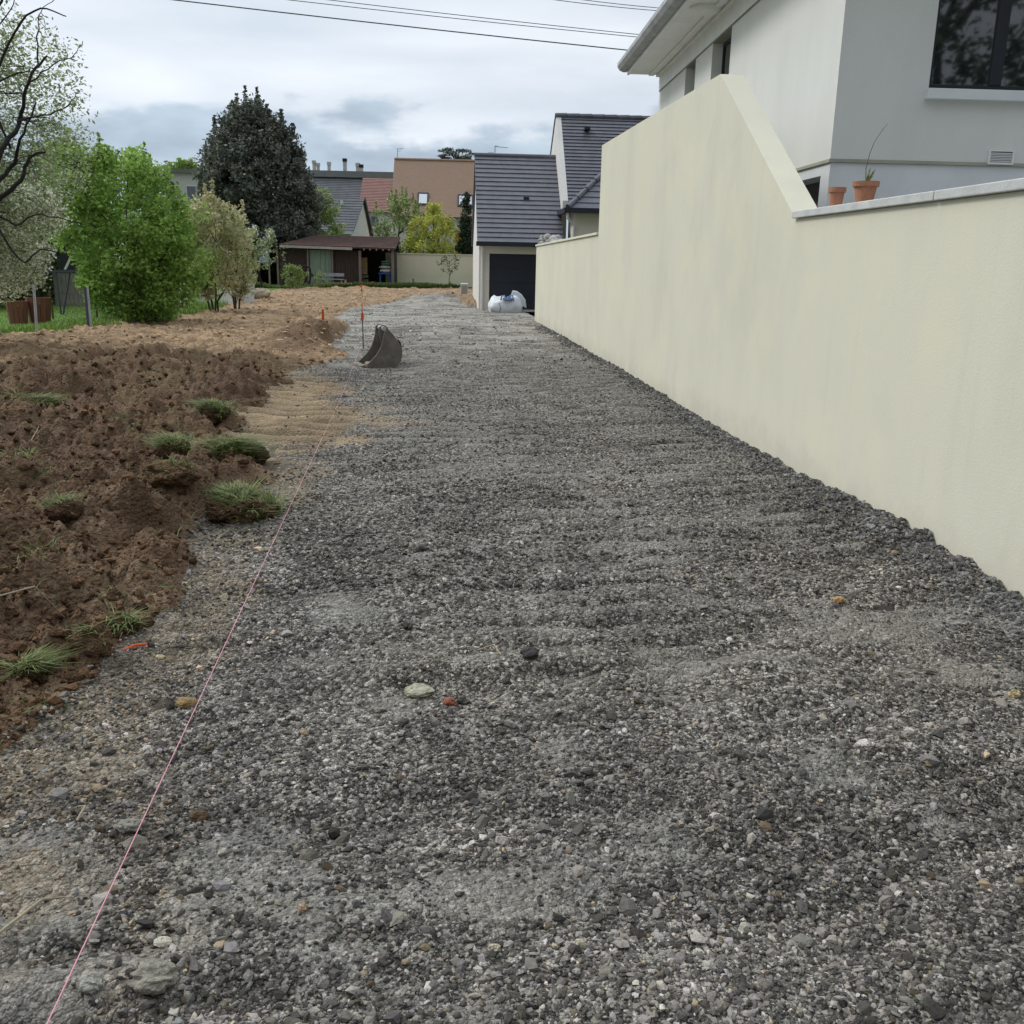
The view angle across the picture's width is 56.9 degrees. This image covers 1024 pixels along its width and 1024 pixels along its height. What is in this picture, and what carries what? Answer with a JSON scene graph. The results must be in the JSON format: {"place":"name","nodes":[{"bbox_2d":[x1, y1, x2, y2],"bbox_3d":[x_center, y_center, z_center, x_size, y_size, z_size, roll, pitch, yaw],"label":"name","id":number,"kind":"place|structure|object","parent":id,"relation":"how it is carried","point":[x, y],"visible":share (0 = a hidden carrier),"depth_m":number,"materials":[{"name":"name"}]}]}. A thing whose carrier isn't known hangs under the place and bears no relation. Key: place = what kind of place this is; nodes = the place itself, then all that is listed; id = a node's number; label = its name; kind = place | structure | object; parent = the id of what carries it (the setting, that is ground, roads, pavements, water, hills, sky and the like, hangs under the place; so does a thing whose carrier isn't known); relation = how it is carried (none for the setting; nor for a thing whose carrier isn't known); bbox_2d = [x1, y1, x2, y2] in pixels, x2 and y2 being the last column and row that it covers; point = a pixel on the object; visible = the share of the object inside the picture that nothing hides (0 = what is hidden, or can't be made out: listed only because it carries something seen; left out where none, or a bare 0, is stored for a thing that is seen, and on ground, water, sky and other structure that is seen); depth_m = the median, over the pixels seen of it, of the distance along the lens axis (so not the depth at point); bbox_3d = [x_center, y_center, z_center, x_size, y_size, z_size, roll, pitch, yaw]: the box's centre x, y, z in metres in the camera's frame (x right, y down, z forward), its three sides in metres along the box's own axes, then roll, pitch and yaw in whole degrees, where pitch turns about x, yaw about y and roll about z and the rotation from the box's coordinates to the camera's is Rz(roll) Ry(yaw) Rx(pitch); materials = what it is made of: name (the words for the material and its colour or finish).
{"place":"outdoors","nodes":[
{"label":"outdoors","id":0,"kind":"place"},
{"bbox_2d":[0,281,302,332],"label":"lawn","id":1,"kind":"structure","parent":0,"point":[92,316],"depth_m":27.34,"materials":[{"name":"plant"}]},
{"bbox_2d":[5,300,27,323],"bbox_3d":[-11.544,-4.650,22.067,0.480,0.550,0.480,0,15,-3],"label":"planter","id":2,"kind":"object","parent":1,"relation":"on","point":[17,311],"visible":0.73,"depth_m":21.91,"materials":[{"name":"red wood"}]},
{"bbox_2d":[0,165,52,307],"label":"hedge tree","id":3,"kind":"object","parent":1,"relation":"on","point":[4,299],"visible":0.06,"depth_m":28.14,"materials":[{"name":"green plant"}]},
{"bbox_2d":[25,297,50,323],"bbox_3d":[-11.236,-4.781,22.460,0.560,0.620,0.560,0,15,-3],"label":"planter","id":4,"kind":"object","parent":1,"relation":"on","point":[43,304],"visible":0.73,"depth_m":22.29,"materials":[{"name":"red wood"}]},
{"bbox_2d":[0,153,99,304],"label":"hedge tree","id":5,"kind":"object","parent":1,"relation":"on","point":[55,263],"visible":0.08,"depth_m":30.85,"materials":[{"name":"green plant"}]},
{"bbox_2d":[39,238,88,314],"bbox_3d":[-12.124,-6.429,25.980,1.416,2.158,0.605,0,15,-3],"label":"tubular rack","id":6,"kind":"object","parent":1,"relation":"on","point":[65,261],"visible":0.26,"depth_m":25.86,"materials":[{"name":"metal"}]},
{"bbox_2d":[53,273,90,305],"bbox_3d":[-14.216,-7.151,30.620,1.190,1.128,0.030,0,15,-3],"label":"board fence","id":7,"kind":"object","parent":1,"relation":"on","point":[74,298],"visible":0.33,"depth_m":30.60,"materials":[{"name":"wood"}]},
{"bbox_2d":[13,135,151,293],"bbox_3d":[-16.018,-10.961,35.704,5.762,6.279,3.496,0,15,-3],"label":"hedge tree","id":8,"kind":"object","parent":1,"relation":"on","point":[117,150],"visible":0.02,"depth_m":35.01,"materials":[{"name":"green plant"}]},
{"bbox_2d":[86,286,91,323],"bbox_3d":[-9.458,-4.477,21.170,0.043,1.118,0.042,6,16,19],"label":"fence post","id":9,"kind":"object","parent":1,"relation":"on","point":[89,304],"visible":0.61,"depth_m":21.11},
{"bbox_2d":[34,126,221,323],"bbox_3d":[-9.410,-6.970,23.204,4.302,4.649,3.635,0,15,-3],"label":"green shrub","id":10,"kind":"object","parent":1,"relation":"on","point":[167,242],"visible":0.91,"depth_m":22.67,"materials":[{"name":"green plant"}]},
{"bbox_2d":[192,85,326,282],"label":"evergreen tree","id":11,"kind":"object","parent":1,"relation":"on","point":[260,135],"visible":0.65,"depth_m":55.32,"materials":[{"name":"green plant"}]},
{"bbox_2d":[242,225,277,287],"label":"blossom sapling","id":12,"kind":"object","parent":1,"relation":"on","point":[269,237],"visible":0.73,"depth_m":47.52,"materials":[{"name":"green plant"}]},
{"bbox_2d":[301,184,348,235],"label":"garden tree","id":13,"kind":"object","parent":1,"relation":"on","point":[328,213],"visible":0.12,"depth_m":60.53,"materials":[{"name":"green plant"}]},
{"bbox_2d":[254,235,399,284],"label":"shed","id":14,"kind":"structure","parent":1,"relation":"on","point":[330,254],"depth_m":53.41,"materials":[{"name":"wood"}]},
{"bbox_2d":[309,250,331,284],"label":"door","id":15,"kind":"structure","parent":14,"relation":"in","point":[317,261],"depth_m":53.27,"materials":[{"name":"green paint"}]},
{"bbox_2d":[319,273,343,282],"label":"bench","id":16,"kind":"object","parent":1,"relation":"on","point":[336,274],"visible":0.61,"depth_m":52.85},
{"bbox_2d":[249,281,472,288],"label":"verge grass","id":17,"kind":"structure","parent":1,"relation":"on","point":[426,285],"depth_m":52.14,"materials":[{"name":"plant"}]},
{"bbox_2d":[358,275,367,281],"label":"log pile","id":18,"kind":"object","parent":1,"relation":"on","point":[365,280],"visible":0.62,"depth_m":53.88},
{"bbox_2d":[361,258,367,273],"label":"crate stack","id":19,"kind":"object","parent":18,"relation":"on","point":[364,262],"visible":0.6,"depth_m":53.80,"materials":[{"name":"brown wood"}]},
{"bbox_2d":[372,186,428,252],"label":"garden tree","id":20,"kind":"object","parent":1,"relation":"on","point":[400,217],"visible":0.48,"depth_m":58.49,"materials":[{"name":"green plant"}]},
{"bbox_2d":[385,253,472,286],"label":"boundary wall","id":21,"kind":"structure","parent":1,"relation":"on","point":[421,267],"depth_m":55.54,"materials":[{"name":"paint"}]},
{"bbox_2d":[399,199,463,253],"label":"yellow shrub","id":22,"kind":"object","parent":1,"relation":"on","point":[433,214],"visible":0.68,"depth_m":57.02,"materials":[{"name":"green plant"}]},
{"bbox_2d":[454,192,472,253],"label":"cypress","id":23,"kind":"object","parent":1,"relation":"on","point":[464,246],"visible":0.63,"depth_m":57.19,"materials":[{"name":"green plant"}]},
{"bbox_2d":[0,285,476,752],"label":"bare soil","id":24,"kind":"structure","parent":0,"point":[131,505],"depth_m":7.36,"materials":[{"name":"soil"}]},
{"bbox_2d":[0,447,47,457],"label":"turf clod","id":25,"kind":"object","parent":24,"relation":"on","point":[32,449],"depth_m":6.66,"materials":[{"name":"green plant"}]},
{"bbox_2d":[0,586,63,616],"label":"twig","id":26,"kind":"object","parent":24,"relation":"on","point":[38,590],"visible":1,"depth_m":3.98,"materials":[{"name":"wood"}]},
{"bbox_2d":[32,285,37,332],"bbox_3d":[-9.585,-3.999,19.013,0.098,1.166,0.056,0,15,-3],"label":"fence post","id":27,"kind":"object","parent":24,"relation":"on","point":[35,311],"visible":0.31,"depth_m":18.98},
{"bbox_2d":[0,386,71,407],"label":"turf clod","id":28,"kind":"object","parent":24,"relation":"on","point":[48,400],"visible":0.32,"depth_m":9.17,"materials":[{"name":"green plant"}]},
{"bbox_2d":[0,179,73,302],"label":"blossom tree","id":29,"kind":"object","parent":24,"relation":"on","point":[39,254],"visible":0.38,"depth_m":16.18,"materials":[{"name":"white plant"}]},
{"bbox_2d":[0,640,92,682],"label":"turf clod","id":30,"kind":"object","parent":24,"relation":"on","point":[32,667],"visible":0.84,"depth_m":3.63,"materials":[{"name":"green plant"}]},
{"bbox_2d":[0,0,103,297],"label":"blossom tree","id":31,"kind":"object","parent":24,"relation":"on","point":[20,117],"visible":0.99,"depth_m":14.55,"materials":[{"name":"white plant"}]},
{"bbox_2d":[32,486,94,522],"bbox_3d":[-2.395,-0.028,5.086,0.409,0.157,0.346,11,18,33],"label":"turf clod","id":32,"kind":"object","parent":24,"relation":"on","point":[68,509],"visible":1,"depth_m":5.01,"materials":[{"name":"soil"}]},
{"bbox_2d":[53,618,115,655],"bbox_3d":[-1.735,0.546,3.803,0.275,0.188,0.274,0,15,-3],"label":"turf clod","id":33,"kind":"object","parent":24,"relation":"on","point":[97,637],"visible":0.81,"depth_m":3.81,"materials":[{"name":"soil"}]},
{"bbox_2d":[84,287,89,325],"bbox_3d":[-9.299,-4.403,20.679,0.059,0.992,0.057,6,16,19],"label":"fence post","id":34,"kind":"object","parent":24,"relation":"on","point":[86,305],"visible":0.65,"depth_m":20.63,"materials":[{"name":"metal"}]},
{"bbox_2d":[96,600,170,636],"bbox_3d":[-1.726,0.478,4.128,0.468,0.130,0.349,7,16,21],"label":"turf clod","id":35,"kind":"object","parent":24,"relation":"on","point":[121,622],"visible":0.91,"depth_m":4.10,"materials":[{"name":"green plant"}]},
{"bbox_2d":[0,329,331,750],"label":"torn grass","id":36,"kind":"structure","parent":24,"relation":"on","point":[43,557],"depth_m":4.57,"materials":[{"name":"plant"}]},
{"bbox_2d":[137,428,207,458],"bbox_3d":[-2.392,-0.460,6.785,0.672,0.217,0.668,-8,17,-31],"label":"turf clod","id":37,"kind":"object","parent":24,"relation":"on","point":[168,444],"visible":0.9,"depth_m":6.71,"materials":[{"name":"green plant"}]},
{"bbox_2d":[143,455,202,487],"bbox_3d":[-2.138,-0.242,5.853,0.438,0.199,0.354,9,17,28],"label":"turf clod","id":38,"kind":"object","parent":24,"relation":"on","point":[170,472],"visible":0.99,"depth_m":5.81,"materials":[{"name":"brown soil"}]},
{"bbox_2d":[180,179,257,311],"bbox_3d":[-8.934,-7.865,28.034,2.697,3.806,1.944,0,15,-3],"label":"olive shrub","id":39,"kind":"object","parent":24,"relation":"on","point":[227,280],"visible":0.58,"depth_m":27.96,"materials":[{"name":"green plant"}]},
{"bbox_2d":[181,396,257,424],"bbox_3d":[-2.915,-0.953,9.294,0.990,0.330,0.834,0,15,-3],"label":"turf clod","id":40,"kind":"object","parent":24,"relation":"on","point":[216,412],"visible":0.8,"depth_m":9.22,"materials":[{"name":"green plant"}]},
{"bbox_2d":[221,288,232,303],"bbox_3d":[-10.081,-7.703,33.428,0.421,0.792,0.369,0,15,-3],"label":"concrete panel","id":41,"kind":"object","parent":24,"relation":"on","point":[226,297],"visible":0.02,"depth_m":33.38,"materials":[{"name":"concrete"}]},
{"bbox_2d":[211,199,259,308],"bbox_3d":[-8.678,-8.021,29.591,1.746,3.403,1.656,0,15,-3],"label":"olive shrub","id":42,"kind":"object","parent":24,"relation":"on","point":[244,288],"visible":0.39,"depth_m":29.56,"materials":[{"name":"green plant"}]},
{"bbox_2d":[190,429,289,464],"bbox_3d":[-2.230,-0.451,7.572,1.107,0.340,1.042,-7,17,-30],"label":"turf clod","id":43,"kind":"object","parent":24,"relation":"on","point":[256,450],"visible":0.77,"depth_m":7.53,"materials":[{"name":"green plant"}]},
{"bbox_2d":[244,284,254,303],"bbox_3d":[-9.689,-8.044,34.882,0.340,0.732,0.320,0,15,-3],"label":"concrete panel","id":44,"kind":"object","parent":24,"relation":"on","point":[250,299],"visible":0.48,"depth_m":34.84,"materials":[{"name":"concrete"}]},
{"bbox_2d":[254,288,270,298],"bbox_3d":[-10.505,-9.119,39.602,0.819,0.534,0.846,0,15,-3],"label":"stone block","id":45,"kind":"object","parent":24,"relation":"on","point":[260,293],"depth_m":39.27,"materials":[{"name":"stone"}]},
{"bbox_2d":[270,246,287,287],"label":"bare sapling","id":46,"kind":"object","parent":24,"relation":"on","point":[280,255],"visible":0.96,"depth_m":48.85,"materials":[{"name":"green plant"}]},
{"bbox_2d":[280,263,308,288],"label":"rose bush","id":47,"kind":"object","parent":24,"relation":"on","point":[297,274],"visible":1,"depth_m":48.35,"materials":[{"name":"green plant"}]},
{"bbox_2d":[313,270,328,287],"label":"rose bush","id":48,"kind":"object","parent":24,"relation":"on","point":[320,284],"visible":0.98,"depth_m":49.19,"materials":[{"name":"green plant"}]},
{"bbox_2d":[436,253,460,287],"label":"sapling","id":49,"kind":"object","parent":24,"relation":"on","point":[449,264],"visible":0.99,"depth_m":52.10,"materials":[{"name":"green plant"}]},
{"bbox_2d":[461,283,472,294],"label":"utility box","id":50,"kind":"object","parent":24,"relation":"on","point":[464,288],"visible":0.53,"depth_m":41.80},
{"bbox_2d":[0,0,663,257],"label":"sky","id":51,"kind":"structure","parent":0,"point":[158,72],"materials":[{"name":"white"}]},
{"bbox_2d":[174,0,626,50],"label":"power line","id":52,"kind":"object","parent":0,"point":[400,25],"visible":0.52,"depth_m":32.66,"materials":[{"name":"rubber"}]},
{"bbox_2d":[291,0,635,36],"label":"power line","id":53,"kind":"object","parent":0,"point":[462,19],"visible":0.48,"depth_m":34.51,"materials":[{"name":"rubber"}]},
{"bbox_2d":[331,0,638,34],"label":"power line","id":54,"kind":"object","parent":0,"point":[483,17],"visible":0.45,"depth_m":34.89,"materials":[{"name":"rubber"}]},
{"bbox_2d":[0,292,1023,1023],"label":"gravel driveway","id":55,"kind":"structure","parent":0,"point":[38,988],"depth_m":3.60,"materials":[{"name":"gravel"}]},
{"bbox_2d":[0,896,65,933],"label":"twig","id":56,"kind":"object","parent":55,"relation":"on","point":[8,925],"visible":1,"depth_m":2.31,"materials":[{"name":"wood"}]},
{"bbox_2d":[75,805,86,821],"bbox_3d":[-1.247,0.864,2.739,0.029,0.027,0.092,-4,16,-20],"label":"twig","id":57,"kind":"object","parent":55,"relation":"on","point":[81,812],"visible":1,"depth_m":2.72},
{"bbox_2d":[77,971,104,994],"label":"stone","id":58,"kind":"object","parent":55,"relation":"on","point":[91,983],"visible":1,"depth_m":2.09,"materials":[{"name":"stone"}]},
{"bbox_2d":[115,818,145,832],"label":"stone","id":59,"kind":"object","parent":55,"relation":"on","point":[127,825],"visible":0.97,"depth_m":2.69,"materials":[{"name":"stone"}]},
{"bbox_2d":[128,958,178,994],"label":"stone","id":60,"kind":"object","parent":55,"relation":"on","point":[153,976],"visible":1,"depth_m":2.10,"materials":[{"name":"stone"}]},
{"bbox_2d":[153,936,171,947],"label":"stone","id":61,"kind":"object","parent":55,"relation":"on","point":[163,941],"visible":0.91,"depth_m":2.27,"materials":[{"name":"stone"}]},
{"bbox_2d":[176,696,197,708],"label":"stone","id":62,"kind":"object","parent":55,"relation":"on","point":[187,702],"visible":0.93,"depth_m":3.53,"materials":[{"name":"stone"}]},
{"bbox_2d":[189,809,208,821],"bbox_3d":[-0.926,0.902,2.800,0.058,0.039,0.042,0,15,-3],"label":"earth lump","id":63,"kind":"object","parent":55,"relation":"on","point":[200,815],"visible":0.98,"depth_m":2.79,"materials":[{"name":"soil"}]},
{"bbox_2d":[46,344,361,1023],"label":"string line","id":64,"kind":"object","parent":55,"relation":"on","point":[164,773],"visible":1,"depth_m":2.76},
{"bbox_2d":[194,472,313,523],"bbox_3d":[-1.693,-0.026,6.113,1.037,0.337,0.922,4,15,9],"label":"turf clod","id":65,"kind":"object","parent":55,"relation":"on","point":[237,503],"visible":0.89,"depth_m":5.96,"materials":[{"name":"green plant"}]},
{"bbox_2d":[298,902,307,912],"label":"stone","id":66,"kind":"object","parent":55,"relation":"on","point":[302,907],"visible":1,"depth_m":2.37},
{"bbox_2d":[361,304,363,348],"bbox_3d":[-2.844,-3.493,17.992,0.070,0.965,0.050,0,15,-3],"label":"survey stake","id":67,"kind":"object","parent":55,"relation":"on","point":[362,316],"visible":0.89,"depth_m":17.94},
{"bbox_2d":[352,324,403,367],"bbox_3d":[-2.118,-2.637,14.997,0.756,0.672,0.608,-5,16,-21],"label":"excavator bucket","id":68,"kind":"object","parent":55,"relation":"on","point":[385,350],"visible":0.99,"depth_m":14.81,"materials":[{"name":"metal"}]},
{"bbox_2d":[404,683,434,697],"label":"stone","id":69,"kind":"object","parent":55,"relation":"on","point":[417,690],"visible":1,"depth_m":3.65,"materials":[{"name":"stone"}]},
{"bbox_2d":[443,697,456,705],"bbox_3d":[-0.238,0.724,3.598,0.047,0.039,0.046,-13,20,-43],"label":"brick fragment","id":70,"kind":"object","parent":55,"relation":"on","point":[448,701],"visible":1,"depth_m":3.59,"materials":[{"name":"brick"}]},
{"bbox_2d":[457,696,469,704],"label":"stone","id":71,"kind":"object","parent":55,"relation":"on","point":[463,700],"visible":1,"depth_m":3.60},
{"bbox_2d":[487,943,500,951],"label":"stone","id":72,"kind":"object","parent":55,"relation":"on","point":[495,947],"visible":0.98,"depth_m":2.25,"materials":[{"name":"stone"}]},
{"bbox_2d":[488,291,525,312],"bbox_3d":[-0.159,-7.320,32.869,1.347,0.757,1.072,0,15,-3],"label":"bulk bag","id":73,"kind":"object","parent":55,"relation":"on","point":[514,302],"visible":0.99,"depth_m":32.51,"materials":[{"name":"plastic"}]},
{"bbox_2d":[520,647,538,658],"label":"stone","id":74,"kind":"object","parent":55,"relation":"on","point":[529,652],"visible":1,"depth_m":3.88,"materials":[{"name":"stone"}]},
{"bbox_2d":[575,938,585,948],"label":"stone","id":75,"kind":"object","parent":55,"relation":"on","point":[581,942],"visible":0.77,"depth_m":2.26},
{"bbox_2d":[529,326,1023,657],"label":"banked gravel","id":76,"kind":"structure","parent":55,"relation":"on","point":[1016,606],"depth_m":5.87,"materials":[{"name":"gravel"}]},
{"bbox_2d":[832,596,845,602],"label":"stone","id":77,"kind":"object","parent":55,"relation":"on","point":[838,599],"visible":0.97,"depth_m":4.75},
{"bbox_2d":[873,605,894,610],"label":"stone","id":78,"kind":"object","parent":55,"relation":"on","point":[884,607],"visible":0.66,"depth_m":4.71,"materials":[{"name":"stone"}]},
{"bbox_2d":[1008,690,1020,697],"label":"stone","id":79,"kind":"object","parent":55,"relation":"on","point":[1014,694],"visible":1,"depth_m":3.66,"materials":[{"name":"stone"}]},
{"bbox_2d":[557,0,655,10],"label":"power line","id":80,"kind":"object","parent":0,"point":[605,5],"visible":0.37,"depth_m":36.42,"materials":[{"name":"rubber"}]},
{"bbox_2d":[617,0,1023,207],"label":"house","id":81,"kind":"structure","parent":0,"point":[935,88],"depth_m":10.34,"materials":[{"name":"paint"}]},
{"bbox_2d":[721,38,730,73],"bbox_3d":[3.486,-7.091,14.915,0.060,0.827,1.169,0,15,-3],"label":"window","id":82,"kind":"structure","parent":81,"relation":"in","point":[727,45],"depth_m":15.25,"materials":[{"name":"black glass"}]},
{"bbox_2d":[924,0,1023,102],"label":"window","id":83,"kind":"structure","parent":81,"relation":"in","point":[978,50],"depth_m":10.19,"materials":[{"name":"black glass"}]},
{"bbox_3d":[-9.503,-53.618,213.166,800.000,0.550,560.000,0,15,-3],"label":"ground","id":84,"kind":"structure","parent":0,"visible":0},
{"bbox_2d":[158,160,177,202],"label":"distant tree","id":85,"kind":"object","parent":84,"relation":"on","point":[171,166],"visible":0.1,"depth_m":101.88,"materials":[{"name":"green plant"}]},
{"bbox_2d":[170,157,196,200],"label":"distant tree","id":86,"kind":"object","parent":84,"relation":"on","point":[177,164],"visible":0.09,"depth_m":101.61,"materials":[{"name":"green plant"}]},
{"bbox_2d":[179,157,197,168],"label":"distant tree","id":87,"kind":"object","parent":84,"relation":"on","point":[190,161],"visible":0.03,"depth_m":102.02,"materials":[{"name":"green plant"}]},
{"bbox_2d":[167,169,254,275],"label":"building","id":88,"kind":"structure","parent":84,"relation":"on","point":[187,184],"depth_m":84.13,"materials":[{"name":"grey paint"}]},
{"bbox_2d":[186,185,196,199],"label":"window","id":89,"kind":"structure","parent":88,"relation":"in","point":[190,189],"depth_m":84.26,"materials":[{"name":"grey glass"}]},
{"bbox_2d":[319,198,373,235],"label":"house","id":90,"kind":"structure","parent":84,"relation":"on","point":[354,214],"depth_m":68.44,"materials":[{"name":"tile"}]},
{"bbox_2d":[305,148,402,198],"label":"terraced block","id":91,"kind":"structure","parent":84,"relation":"on","point":[344,183],"depth_m":94.33,"materials":[{"name":"tile"}]},
{"bbox_2d":[360,178,392,235],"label":"house","id":92,"kind":"structure","parent":84,"relation":"on","point":[374,189],"depth_m":85.27,"materials":[{"name":"red tile"}]},
{"bbox_2d":[391,158,473,253],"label":"house","id":93,"kind":"structure","parent":84,"relation":"on","point":[448,183],"depth_m":72.36,"materials":[{"name":"brown paint"}]},
{"bbox_2d":[425,231,440,253],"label":"window","id":94,"kind":"structure","parent":93,"relation":"in","point":[428,237],"depth_m":71.15,"materials":[{"name":"grey glass"}]},
{"bbox_2d":[437,147,473,159],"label":"pine tree","id":95,"kind":"object","parent":84,"relation":"on","point":[453,155],"visible":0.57,"depth_m":93.13,"materials":[{"name":"green plant"}]},
{"bbox_2d":[471,113,649,309],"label":"house","id":96,"kind":"structure","parent":84,"relation":"on","point":[522,203],"depth_m":34.56,"materials":[{"name":"tile"}]},
{"bbox_2d":[489,254,535,309],"bbox_3d":[0.389,-8.311,34.232,2.450,1.980,0.060,0,15,-4],"label":"garage door","id":97,"kind":"structure","parent":96,"relation":"in","point":[508,273],"depth_m":34.12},
{"bbox_2d":[535,74,1023,596],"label":"garden wall","id":98,"kind":"structure","parent":84,"relation":"on","point":[719,268],"depth_m":7.34,"materials":[{"name":"paint"}]},
{"bbox_2d":[828,187,846,205],"bbox_3d":[2.506,-2.423,7.300,0.135,0.158,0.135,0,15,-3],"label":"flower pot","id":99,"kind":"object","parent":98,"relation":"on","point":[836,195],"visible":0.91,"depth_m":7.25,"materials":[{"name":"ceramic"}]},
{"bbox_2d":[852,181,879,201],"bbox_3d":[2.525,-2.280,6.760,0.187,0.157,0.187,0,15,-3],"label":"flower pot","id":100,"kind":"object","parent":98,"relation":"on","point":[864,190],"visible":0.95,"depth_m":6.70,"materials":[{"name":"ceramic"}]},
{"bbox_2d":[865,127,884,180],"bbox_3d":[2.578,-2.529,6.697,0.125,0.422,0.008,0,15,-3],"label":"orchid","id":101,"kind":"object","parent":100,"relation":"on","point":[870,177],"visible":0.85,"depth_m":6.73,"materials":[{"name":"green plant"}]},
{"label":"raised bank","id":102,"kind":"structure","parent":0,"visible":0},
{"bbox_2d":[538,234,561,243],"bbox_3d":[1.226,-7.564,26.331,0.592,0.443,5.609,0,15,-4],"label":"rubble heap","id":103,"kind":"object","parent":102,"relation":"on","point":[545,238],"visible":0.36,"depth_m":26.60,"materials":[{"name":"stone"}]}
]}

